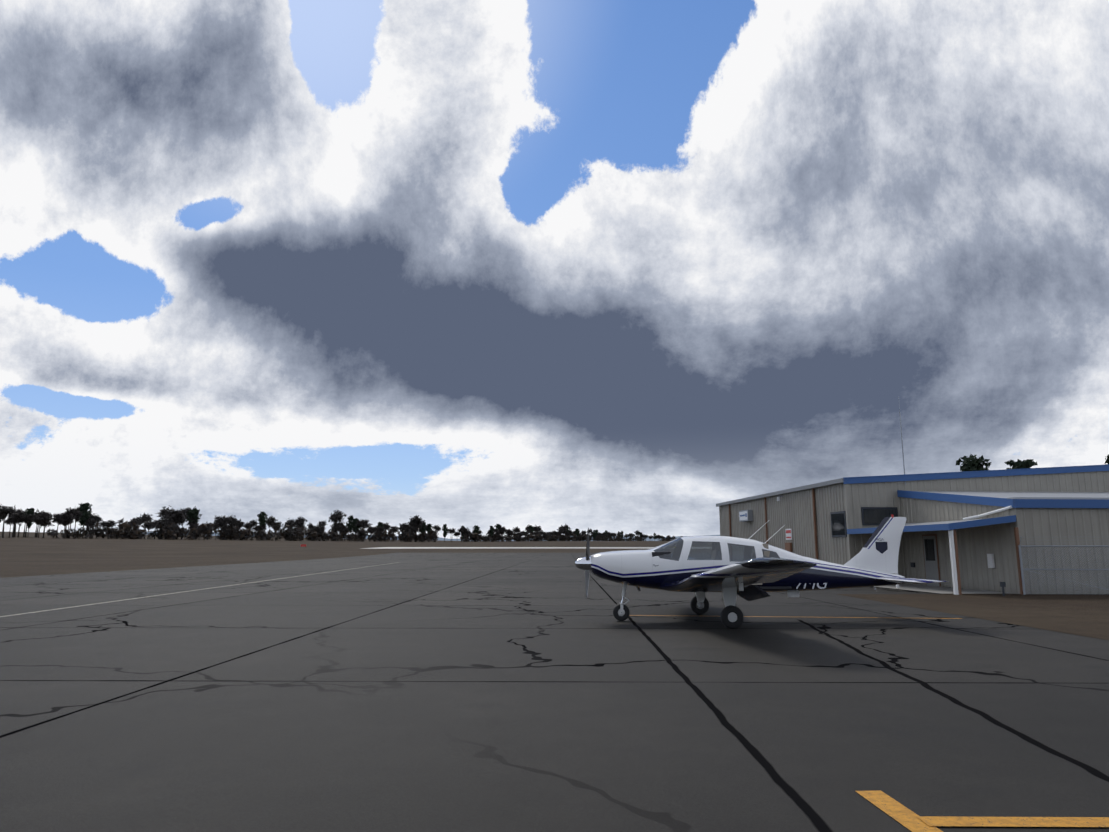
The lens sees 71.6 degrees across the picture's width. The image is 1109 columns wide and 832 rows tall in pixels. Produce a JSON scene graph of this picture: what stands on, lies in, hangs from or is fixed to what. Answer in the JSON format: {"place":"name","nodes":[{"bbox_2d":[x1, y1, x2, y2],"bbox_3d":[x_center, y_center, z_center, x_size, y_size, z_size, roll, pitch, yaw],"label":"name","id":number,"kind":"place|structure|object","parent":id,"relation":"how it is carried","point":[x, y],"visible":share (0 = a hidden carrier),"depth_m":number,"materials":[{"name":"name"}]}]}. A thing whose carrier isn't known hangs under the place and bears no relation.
{"place":"outdoors","nodes":[
{"label":"outdoors","id":0,"kind":"place"},
{"bbox_2d":[0,532,669,577],"bbox_3d":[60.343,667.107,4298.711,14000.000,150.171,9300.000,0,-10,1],"label":"ground","id":1,"kind":"structure","parent":0,"point":[31,554],"depth_m":199.69,"materials":[{"name":"brown dirt"}]},
{"bbox_2d":[0,506,17,537],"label":"bare tree","id":2,"kind":"object","parent":1,"relation":"on","point":[5,511],"visible":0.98,"depth_m":375.67,"materials":[{"name":"plant"}]},
{"bbox_2d":[4,516,15,537],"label":"bare tree","id":3,"kind":"object","parent":1,"relation":"on","point":[9,520],"visible":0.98,"depth_m":391.46,"materials":[{"name":"plant"}]},
{"bbox_2d":[11,511,24,536],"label":"bare tree","id":4,"kind":"object","parent":1,"relation":"on","point":[20,516],"visible":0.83,"depth_m":405.52,"materials":[{"name":"plant"}]},
{"bbox_2d":[21,514,33,537],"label":"bare tree","id":5,"kind":"object","parent":1,"relation":"on","point":[28,519],"visible":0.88,"depth_m":414.29,"materials":[{"name":"plant"}]},
{"bbox_2d":[24,508,34,535],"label":"pine tree","id":6,"kind":"object","parent":1,"relation":"on","point":[30,512],"visible":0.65,"depth_m":425.02,"materials":[{"name":"green plant"}]},
{"bbox_2d":[33,509,49,537],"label":"bare tree","id":7,"kind":"object","parent":1,"relation":"on","point":[38,513],"visible":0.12,"depth_m":424.43,"materials":[{"name":"plant"}]},
{"bbox_2d":[31,512,55,537],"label":"bare tree","id":8,"kind":"object","parent":1,"relation":"on","point":[45,517],"visible":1,"depth_m":406.38,"materials":[{"name":"plant"}]},
{"bbox_2d":[40,521,54,533],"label":"bare tree","id":9,"kind":"object","parent":1,"relation":"on","point":[42,524],"visible":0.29,"depth_m":443.58,"materials":[{"name":"green plant"}]},
{"bbox_2d":[45,529,58,537],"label":"bush","id":10,"kind":"object","parent":1,"relation":"on","point":[54,532],"visible":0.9,"depth_m":397.06,"materials":[{"name":"green plant"}]},
{"bbox_2d":[49,513,59,537],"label":"bare tree","id":11,"kind":"object","parent":1,"relation":"on","point":[56,516],"visible":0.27,"depth_m":420.57,"materials":[{"name":"green plant"}]},
{"bbox_2d":[56,519,72,537],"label":"bare tree","id":12,"kind":"object","parent":1,"relation":"on","point":[64,525],"visible":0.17,"depth_m":406.35,"materials":[{"name":"green plant"}]},
{"bbox_2d":[57,511,76,538],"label":"bare tree","id":13,"kind":"object","parent":1,"relation":"on","point":[64,517],"visible":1,"depth_m":404.36,"materials":[{"name":"green plant"}]},
{"bbox_2d":[65,506,82,537],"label":"bare tree","id":14,"kind":"object","parent":1,"relation":"on","point":[75,512],"visible":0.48,"depth_m":413.34,"materials":[{"name":"green plant"}]},
{"bbox_2d":[68,527,84,538],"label":"bush","id":15,"kind":"object","parent":1,"relation":"on","point":[79,534],"visible":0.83,"depth_m":413.54,"materials":[{"name":"green plant"}]},
{"bbox_2d":[78,502,91,537],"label":"pine tree","id":16,"kind":"object","parent":1,"relation":"on","point":[84,508],"visible":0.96,"depth_m":425.08,"materials":[{"name":"green plant"}]},
{"bbox_2d":[85,519,97,538],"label":"bare tree","id":17,"kind":"object","parent":1,"relation":"on","point":[89,522],"visible":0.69,"depth_m":420.48,"materials":[{"name":"green plant"}]},
{"bbox_2d":[79,522,105,538],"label":"bush","id":18,"kind":"object","parent":1,"relation":"on","point":[93,530],"visible":0.92,"depth_m":418.65,"materials":[{"name":"green plant"}]},
{"bbox_2d":[84,528,102,538],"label":"bush","id":19,"kind":"object","parent":1,"relation":"on","point":[99,535],"visible":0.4,"depth_m":424.70,"materials":[{"name":"green plant"}]},
{"bbox_2d":[104,527,115,538],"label":"bush","id":20,"kind":"object","parent":1,"relation":"on","point":[110,533],"visible":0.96,"depth_m":418.19,"materials":[{"name":"green plant"}]},
{"bbox_2d":[104,520,116,537],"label":"bare tree","id":21,"kind":"object","parent":1,"relation":"on","point":[109,523],"visible":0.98,"depth_m":433.73,"materials":[{"name":"green plant"}]},
{"bbox_2d":[112,530,125,538],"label":"bush","id":22,"kind":"object","parent":1,"relation":"on","point":[118,533],"visible":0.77,"depth_m":425.90,"materials":[{"name":"green plant"}]},
{"bbox_2d":[113,519,134,538],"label":"bush","id":23,"kind":"object","parent":1,"relation":"on","point":[123,527],"visible":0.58,"depth_m":432.40,"materials":[{"name":"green plant"}]},
{"bbox_2d":[121,521,144,538],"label":"brush tree","id":24,"kind":"object","parent":1,"relation":"on","point":[135,527],"visible":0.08,"depth_m":440.51,"materials":[{"name":"green plant"}]},
{"bbox_2d":[127,521,147,538],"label":"bush","id":25,"kind":"object","parent":1,"relation":"on","point":[136,532],"visible":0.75,"depth_m":434.89,"materials":[{"name":"green plant"}]},
{"bbox_2d":[137,512,152,538],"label":"bare tree","id":26,"kind":"object","parent":1,"relation":"on","point":[147,518],"visible":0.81,"depth_m":463.55,"materials":[{"name":"green plant"}]},
{"bbox_2d":[140,522,156,538],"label":"bare tree","id":27,"kind":"object","parent":1,"relation":"on","point":[149,525],"visible":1,"depth_m":442.88,"materials":[{"name":"green plant"}]},
{"bbox_2d":[155,521,165,528],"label":"bare tree","id":28,"kind":"object","parent":1,"relation":"on","point":[162,523],"visible":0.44,"depth_m":456.68,"materials":[{"name":"green plant"}]},
{"bbox_2d":[153,527,169,538],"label":"bush","id":29,"kind":"object","parent":1,"relation":"on","point":[158,531],"visible":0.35,"depth_m":452.43,"materials":[{"name":"green plant"}]},
{"bbox_2d":[154,523,170,539],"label":"bush","id":30,"kind":"object","parent":1,"relation":"on","point":[164,528],"visible":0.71,"depth_m":454.70,"materials":[{"name":"green plant"}]},
{"bbox_2d":[155,506,172,519],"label":"bare tree","id":31,"kind":"object","parent":1,"relation":"on","point":[163,512],"visible":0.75,"depth_m":477.36,"materials":[{"name":"green plant"}]},
{"bbox_2d":[162,528,178,539],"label":"bush","id":32,"kind":"object","parent":1,"relation":"on","point":[170,532],"visible":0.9,"depth_m":449.33,"materials":[{"name":"green plant"}]},
{"bbox_2d":[166,522,180,539],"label":"bush","id":33,"kind":"object","parent":1,"relation":"on","point":[176,528],"visible":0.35,"depth_m":457.42,"materials":[{"name":"green plant"}]},
{"bbox_2d":[167,517,179,524],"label":"bare tree","id":34,"kind":"object","parent":1,"relation":"on","point":[170,521],"visible":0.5,"depth_m":465.76,"materials":[{"name":"green plant"}]},
{"bbox_2d":[164,510,187,522],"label":"bare tree","id":35,"kind":"object","parent":1,"relation":"on","point":[178,515],"visible":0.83,"depth_m":469.31,"materials":[{"name":"green plant"}]},
{"bbox_2d":[177,524,203,539],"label":"bush","id":36,"kind":"object","parent":1,"relation":"on","point":[193,531],"visible":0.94,"depth_m":460.74,"materials":[{"name":"green plant"}]},
{"bbox_2d":[181,506,201,536],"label":"bare tree","id":37,"kind":"object","parent":1,"relation":"on","point":[186,510],"visible":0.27,"depth_m":491.23,"materials":[{"name":"green plant"}]},
{"bbox_2d":[186,508,199,536],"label":"pine tree","id":38,"kind":"object","parent":1,"relation":"on","point":[192,513],"visible":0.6,"depth_m":483.36,"materials":[{"name":"green plant"}]},
{"bbox_2d":[197,523,216,539],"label":"bush","id":39,"kind":"object","parent":1,"relation":"on","point":[209,529],"visible":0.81,"depth_m":471.92,"materials":[{"name":"green plant"}]},
{"bbox_2d":[213,515,232,528],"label":"bare tree","id":40,"kind":"object","parent":1,"relation":"on","point":[221,519],"visible":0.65,"depth_m":494.82,"materials":[{"name":"grey plant"}]},
{"bbox_2d":[215,526,238,539],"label":"bush","id":41,"kind":"object","parent":1,"relation":"on","point":[221,532],"visible":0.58,"depth_m":488.83,"materials":[{"name":"green plant"}]},
{"bbox_2d":[222,529,238,539],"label":"bush","id":42,"kind":"object","parent":1,"relation":"on","point":[233,535],"visible":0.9,"depth_m":487.84,"materials":[{"name":"green plant"}]},
{"bbox_2d":[224,515,238,539],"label":"bare tree","id":43,"kind":"object","parent":1,"relation":"on","point":[234,520],"visible":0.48,"depth_m":514.39,"materials":[{"name":"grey plant"}]},
{"bbox_2d":[225,524,245,539],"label":"bush","id":44,"kind":"object","parent":1,"relation":"on","point":[239,532],"visible":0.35,"depth_m":494.32,"materials":[{"name":"green plant"}]},
{"bbox_2d":[235,519,244,539],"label":"bare tree","id":45,"kind":"object","parent":1,"relation":"on","point":[241,524],"visible":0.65,"depth_m":532.13,"materials":[{"name":"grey plant"}]},
{"bbox_2d":[238,529,250,539],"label":"bush","id":46,"kind":"object","parent":1,"relation":"on","point":[247,532],"visible":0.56,"depth_m":500.51,"materials":[{"name":"grey plant"}]},
{"bbox_2d":[243,522,253,528],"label":"bare tree","id":47,"kind":"object","parent":1,"relation":"on","point":[247,525],"visible":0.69,"depth_m":517.78,"materials":[{"name":"grey plant"}]},
{"bbox_2d":[253,525,262,539],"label":"bare tree","id":48,"kind":"object","parent":1,"relation":"on","point":[257,528],"visible":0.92,"depth_m":520.73,"materials":[{"name":"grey plant"}]},
{"bbox_2d":[254,529,265,540],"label":"brush tree","id":49,"kind":"object","parent":1,"relation":"on","point":[261,534],"visible":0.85,"depth_m":505.05,"materials":[{"name":"grey plant"}]},
{"bbox_2d":[257,511,268,529],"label":"pine tree","id":50,"kind":"object","parent":1,"relation":"on","point":[262,516],"visible":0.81,"depth_m":536.38,"materials":[{"name":"green plant"}]},
{"bbox_2d":[266,516,277,535],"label":"bare tree","id":51,"kind":"object","parent":1,"relation":"on","point":[270,519],"visible":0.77,"depth_m":561.83,"materials":[{"name":"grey plant"}]},
{"bbox_2d":[265,529,278,540],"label":"brush tree","id":52,"kind":"object","parent":1,"relation":"on","point":[270,532],"visible":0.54,"depth_m":514.89,"materials":[{"name":"grey plant"}]},
{"bbox_2d":[268,521,282,533],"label":"bare tree","id":53,"kind":"object","parent":1,"relation":"on","point":[277,523],"visible":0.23,"depth_m":551.85,"materials":[{"name":"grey plant"}]},
{"bbox_2d":[272,528,284,540],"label":"brush tree","id":54,"kind":"object","parent":1,"relation":"on","point":[281,532],"visible":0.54,"depth_m":526.10,"materials":[{"name":"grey plant"}]},
{"bbox_2d":[281,525,298,540],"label":"brush tree","id":55,"kind":"object","parent":1,"relation":"on","point":[288,531],"visible":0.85,"depth_m":530.04,"materials":[{"name":"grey plant"}]},
{"bbox_2d":[290,518,302,540],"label":"bare tree","id":56,"kind":"object","parent":1,"relation":"on","point":[298,522],"visible":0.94,"depth_m":545.54,"materials":[{"name":"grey plant"}]},
{"bbox_2d":[292,528,304,540],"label":"brush tree","id":57,"kind":"object","parent":1,"relation":"on","point":[300,534],"visible":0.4,"depth_m":535.28,"materials":[{"name":"grey plant"}]},
{"bbox_2d":[295,516,307,540],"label":"bare tree","id":58,"kind":"object","parent":1,"relation":"on","point":[304,520],"visible":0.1,"depth_m":563.70,"materials":[{"name":"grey plant"}]},
{"bbox_2d":[299,527,313,540],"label":"brush tree","id":59,"kind":"object","parent":1,"relation":"on","point":[308,532],"visible":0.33,"depth_m":548.49,"materials":[{"name":"grey plant"}]},
{"bbox_2d":[307,532,321,540],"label":"brush tree","id":60,"kind":"object","parent":1,"relation":"on","point":[314,535],"visible":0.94,"depth_m":542.89,"materials":[{"name":"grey plant"}]},
{"bbox_2d":[317,525,325,540],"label":"bare tree","id":61,"kind":"object","parent":1,"relation":"on","point":[321,529],"visible":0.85,"depth_m":552.77,"materials":[{"name":"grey plant"}]},
{"bbox_2d":[316,520,326,540],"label":"bare tree","id":62,"kind":"object","parent":1,"relation":"on","point":[321,523],"visible":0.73,"depth_m":593.53,"materials":[{"name":"green plant"}]},
{"bbox_2d":[326,530,338,540],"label":"brush tree","id":63,"kind":"object","parent":1,"relation":"on","point":[332,535],"visible":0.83,"depth_m":560.77,"materials":[{"name":"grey plant"}]},
{"bbox_2d":[325,510,345,522],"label":"bare tree","id":64,"kind":"object","parent":1,"relation":"on","point":[336,517],"visible":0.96,"depth_m":593.09,"materials":[{"name":"grey plant"}]},
{"bbox_2d":[330,521,346,540],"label":"bare tree","id":65,"kind":"object","parent":1,"relation":"on","point":[338,525],"visible":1,"depth_m":568.89,"materials":[{"name":"grey plant"}]},
{"bbox_2d":[341,529,353,540],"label":"brush tree","id":66,"kind":"object","parent":1,"relation":"on","point":[345,533],"visible":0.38,"depth_m":599.79,"materials":[{"name":"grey plant"}]},
{"bbox_2d":[346,534,353,541],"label":"brush tree","id":67,"kind":"object","parent":1,"relation":"on","point":[350,537],"visible":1,"depth_m":576.32,"materials":[{"name":"grey plant"}]},
{"bbox_2d":[346,515,354,533],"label":"pine tree","id":68,"kind":"object","parent":1,"relation":"on","point":[351,521],"visible":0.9,"depth_m":611.03,"materials":[{"name":"green plant"}]},
{"bbox_2d":[355,529,369,541],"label":"brush tree","id":69,"kind":"object","parent":1,"relation":"on","point":[362,536],"visible":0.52,"depth_m":597.67,"materials":[{"name":"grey plant"}]},
{"bbox_2d":[355,519,372,529],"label":"bare tree","id":70,"kind":"object","parent":1,"relation":"on","point":[364,524],"visible":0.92,"depth_m":615.46,"materials":[{"name":"green plant"}]},
{"bbox_2d":[369,530,380,541],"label":"brush tree","id":71,"kind":"object","parent":1,"relation":"on","point":[375,533],"visible":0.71,"depth_m":619.07,"materials":[{"name":"green plant"}]},
{"bbox_2d":[375,526,384,541],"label":"bare tree","id":72,"kind":"object","parent":1,"relation":"on","point":[380,528],"visible":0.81,"depth_m":628.27,"materials":[{"name":"green plant"}]},
{"bbox_2d":[378,531,390,541],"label":"brush tree","id":73,"kind":"object","parent":1,"relation":"on","point":[384,535],"visible":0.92,"depth_m":626.40,"materials":[{"name":"green plant"}]},
{"bbox_2d":[387,526,399,532],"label":"bare tree","id":74,"kind":"object","parent":1,"relation":"on","point":[395,529],"visible":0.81,"depth_m":667.05,"materials":[{"name":"green plant"}]},
{"bbox_2d":[397,530,409,541],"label":"brush tree","id":75,"kind":"object","parent":1,"relation":"on","point":[403,538],"visible":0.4,"depth_m":655.53,"materials":[{"name":"green plant"}]},
{"bbox_2d":[398,522,410,541],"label":"bare tree","id":76,"kind":"object","parent":1,"relation":"on","point":[404,526],"visible":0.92,"depth_m":670.11,"materials":[{"name":"green plant"}]},
{"bbox_2d":[399,530,413,541],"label":"brush tree","id":77,"kind":"object","parent":1,"relation":"on","point":[409,536],"visible":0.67,"depth_m":656.76,"materials":[{"name":"green plant"}]},
{"bbox_2d":[407,515,424,541],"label":"bare tree","id":78,"kind":"object","parent":1,"relation":"on","point":[416,521],"visible":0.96,"depth_m":679.83,"materials":[{"name":"green plant"}]},
{"bbox_2d":[419,521,425,533],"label":"pine tree","id":79,"kind":"object","parent":1,"relation":"on","point":[423,526],"visible":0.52,"depth_m":717.07,"materials":[{"name":"green plant"}]},
{"bbox_2d":[425,531,438,541],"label":"brush tree","id":80,"kind":"object","parent":1,"relation":"on","point":[434,537],"visible":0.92,"depth_m":701.47,"materials":[{"name":"green plant"}]},
{"bbox_2d":[442,524,448,541],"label":"pine tree","id":81,"kind":"object","parent":1,"relation":"on","point":[445,530],"visible":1,"depth_m":737.53,"materials":[{"name":"green plant"}]},
{"bbox_2d":[471,533,481,541],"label":"brush tree","id":82,"kind":"object","parent":1,"relation":"on","point":[475,538],"visible":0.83,"depth_m":792.17,"materials":[{"name":"green plant"}]},
{"bbox_2d":[473,525,479,541],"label":"pine tree","id":83,"kind":"object","parent":1,"relation":"on","point":[476,529],"visible":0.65,"depth_m":802.98,"materials":[{"name":"green plant"}]},
{"bbox_2d":[360,547,653,548],"bbox_3d":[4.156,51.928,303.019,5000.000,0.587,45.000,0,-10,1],"label":"runway","id":84,"kind":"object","parent":1,"relation":"on","point":[509,548],"visible":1,"depth_m":281.85,"materials":[{"name":"grey asphalt"}]},
{"bbox_2d":[533,524,542,532],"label":"bare tree","id":85,"kind":"object","parent":1,"relation":"on","point":[537,528],"visible":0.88,"depth_m":990.72,"materials":[{"name":"grey plant"}]},
{"bbox_2d":[716,397,1108,594],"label":"hangar","id":86,"kind":"structure","parent":1,"relation":"on","point":[958,533],"depth_m":32.69,"materials":[{"name":"beige metal"}]},
{"bbox_2d":[956,453,991,471],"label":"pine tree","id":87,"kind":"object","parent":1,"relation":"on","point":[972,463],"visible":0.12,"depth_m":148.46,"materials":[{"name":"green plant"}]},
{"bbox_2d":[1004,459,1036,468],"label":"pine tree","id":88,"kind":"object","parent":1,"relation":"on","point":[1023,464],"visible":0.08,"depth_m":149.88,"materials":[{"name":"green plant"}]},
{"bbox_2d":[1018,536,1108,594],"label":"fence","id":89,"kind":"object","parent":1,"relation":"on","point":[1044,569],"visible":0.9,"depth_m":25.76,"materials":[{"name":"silver metal"}]},
{"bbox_2d":[147,531,719,540],"bbox_3d":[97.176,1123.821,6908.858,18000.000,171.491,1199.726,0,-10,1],"label":"hills","id":90,"kind":"structure","parent":0,"point":[647,539],"depth_m":6785.91,"materials":[{"name":"green plant"}]},
{"bbox_2d":[0,553,1108,831],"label":"apron asphalt","id":91,"kind":"structure","parent":0,"point":[470,693],"depth_m":7.57,"materials":[{"name":"grey asphalt"}]},
{"bbox_2d":[0,562,398,616],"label":"taxi line","id":92,"kind":"object","parent":91,"relation":"on","point":[158,595],"visible":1,"depth_m":24.37,"materials":[{"name":"paint"}]},
{"bbox_2d":[575,515,947,628],"bbox_3d":[3.592,3.267,16.607,8.358,2.269,8.526,-9,-13,42],"label":"aircraft","id":93,"kind":"object","parent":91,"relation":"on","point":[731,568],"visible":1,"depth_m":16.30,"materials":[{"name":"paint"}]},
{"bbox_2d":[630,615,961,618],"bbox_3d":[5.233,4.563,17.472,7.610,0.001,0.860,0,-10,1],"label":"painted line","id":94,"kind":"object","parent":91,"relation":"on","point":[772,616],"visible":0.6,"depth_m":17.55,"materials":[{"name":"paint"}]},
{"bbox_2d":[856,790,942,831],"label":"pavement marking","id":95,"kind":"object","parent":91,"relation":"on","point":[906,817],"visible":1,"depth_m":4.53,"materials":[{"name":"yellow paint"}]},
{"bbox_2d":[874,584,1019,593],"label":"concrete walkway","id":96,"kind":"structure","parent":91,"relation":"on","point":[932,589],"depth_m":28.74,"materials":[{"name":"grey concrete"}]},
{"bbox_2d":[837,594,1108,639],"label":"grass strip","id":97,"kind":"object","parent":91,"relation":"on","point":[1086,615],"depth_m":20.24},
{"bbox_2d":[1000,527,1022,595],"bbox_3d":[15.271,4.863,25.768,1.443,2.250,0.167,7,-12,-34],"label":"corner post and stub","id":98,"kind":"object","parent":97,"relation":"on","point":[1017,543],"visible":0.71,"depth_m":26.10,"materials":[{"name":"brown"}]},
{"bbox_2d":[917,816,1108,826],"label":"pavement marking","id":99,"kind":"object","parent":91,"relation":"on","point":[1021,821],"visible":1,"depth_m":4.35,"materials":[{"name":"yellow paint"}]},
{"bbox_2d":[0,0,1108,538],"label":"sky","id":100,"kind":"structure","parent":0,"point":[627,266],"materials":[{"name":"white"}]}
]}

